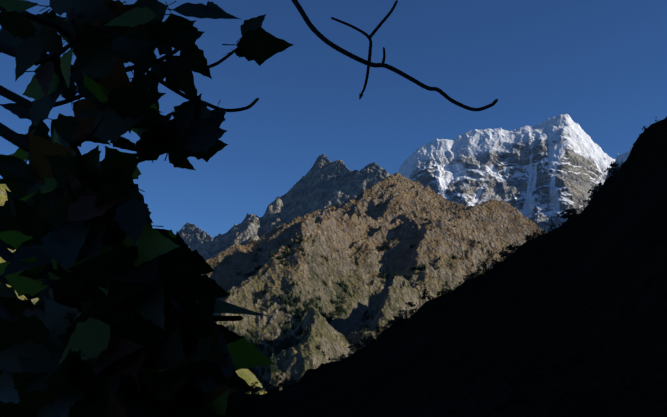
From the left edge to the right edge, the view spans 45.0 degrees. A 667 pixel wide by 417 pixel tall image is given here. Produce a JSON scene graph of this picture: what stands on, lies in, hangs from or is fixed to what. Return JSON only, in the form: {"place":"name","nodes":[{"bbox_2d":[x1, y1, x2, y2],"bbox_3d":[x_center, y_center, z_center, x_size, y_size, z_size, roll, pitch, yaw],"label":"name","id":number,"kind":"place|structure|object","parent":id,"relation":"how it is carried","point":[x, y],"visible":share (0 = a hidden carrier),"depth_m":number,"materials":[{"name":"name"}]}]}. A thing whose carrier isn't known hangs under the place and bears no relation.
{"place":"outdoors","nodes":[
{"label":"outdoors","id":0,"kind":"place"},
{"bbox_2d":[0,184,266,394],"bbox_3d":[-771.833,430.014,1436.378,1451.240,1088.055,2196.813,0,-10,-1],"label":"mountain grass","id":1,"kind":"structure","parent":0,"point":[247,375],"depth_m":1439.27,"materials":[{"name":"green plant"}]},
{"bbox_2d":[178,154,390,260],"bbox_3d":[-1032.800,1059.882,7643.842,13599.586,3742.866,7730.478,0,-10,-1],"label":"mountain spires","id":2,"kind":"object","parent":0,"point":[324,182],"depth_m":8621.15,"materials":[{"name":"grey stone"}]},
{"bbox_2d":[0,117,666,416],"bbox_3d":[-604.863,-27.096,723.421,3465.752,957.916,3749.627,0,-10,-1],"label":"hillside","id":3,"kind":"structure","parent":0,"point":[568,318],"depth_m":18.89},
{"bbox_2d":[0,0,497,416],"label":"tree foliage","id":4,"kind":"object","parent":3,"relation":"on","point":[115,320],"visible":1,"depth_m":0.80,"materials":[{"name":"green plant"}]},
{"bbox_2d":[248,117,656,393],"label":"trees","id":5,"kind":"object","parent":3,"relation":"on","point":[503,254],"visible":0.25,"depth_m":622.84,"materials":[{"name":"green plant"}]},
{"bbox_2d":[0,0,666,237],"label":"sky","id":6,"kind":"structure","parent":0,"point":[602,64],"materials":[{"name":"blue"}]},
{"bbox_2d":[196,173,546,389],"bbox_3d":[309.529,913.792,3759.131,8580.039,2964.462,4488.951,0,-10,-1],"label":"brown mountain","id":7,"kind":"structure","parent":0,"point":[430,224],"depth_m":4375.97,"materials":[{"name":"brown stone"}]},
{"bbox_2d":[197,220,493,381],"bbox_3d":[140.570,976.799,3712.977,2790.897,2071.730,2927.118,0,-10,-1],"label":"trees","id":8,"kind":"object","parent":7,"relation":"on","point":[286,343],"visible":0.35,"depth_m":3678.34,"materials":[{"name":"green plant"}]},
{"bbox_2d":[397,114,633,232],"bbox_3d":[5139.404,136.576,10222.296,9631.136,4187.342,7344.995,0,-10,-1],"label":"snowy mountain","id":9,"kind":"structure","parent":0,"point":[540,175],"depth_m":12317.49,"materials":[{"name":"white snow"}]}
]}

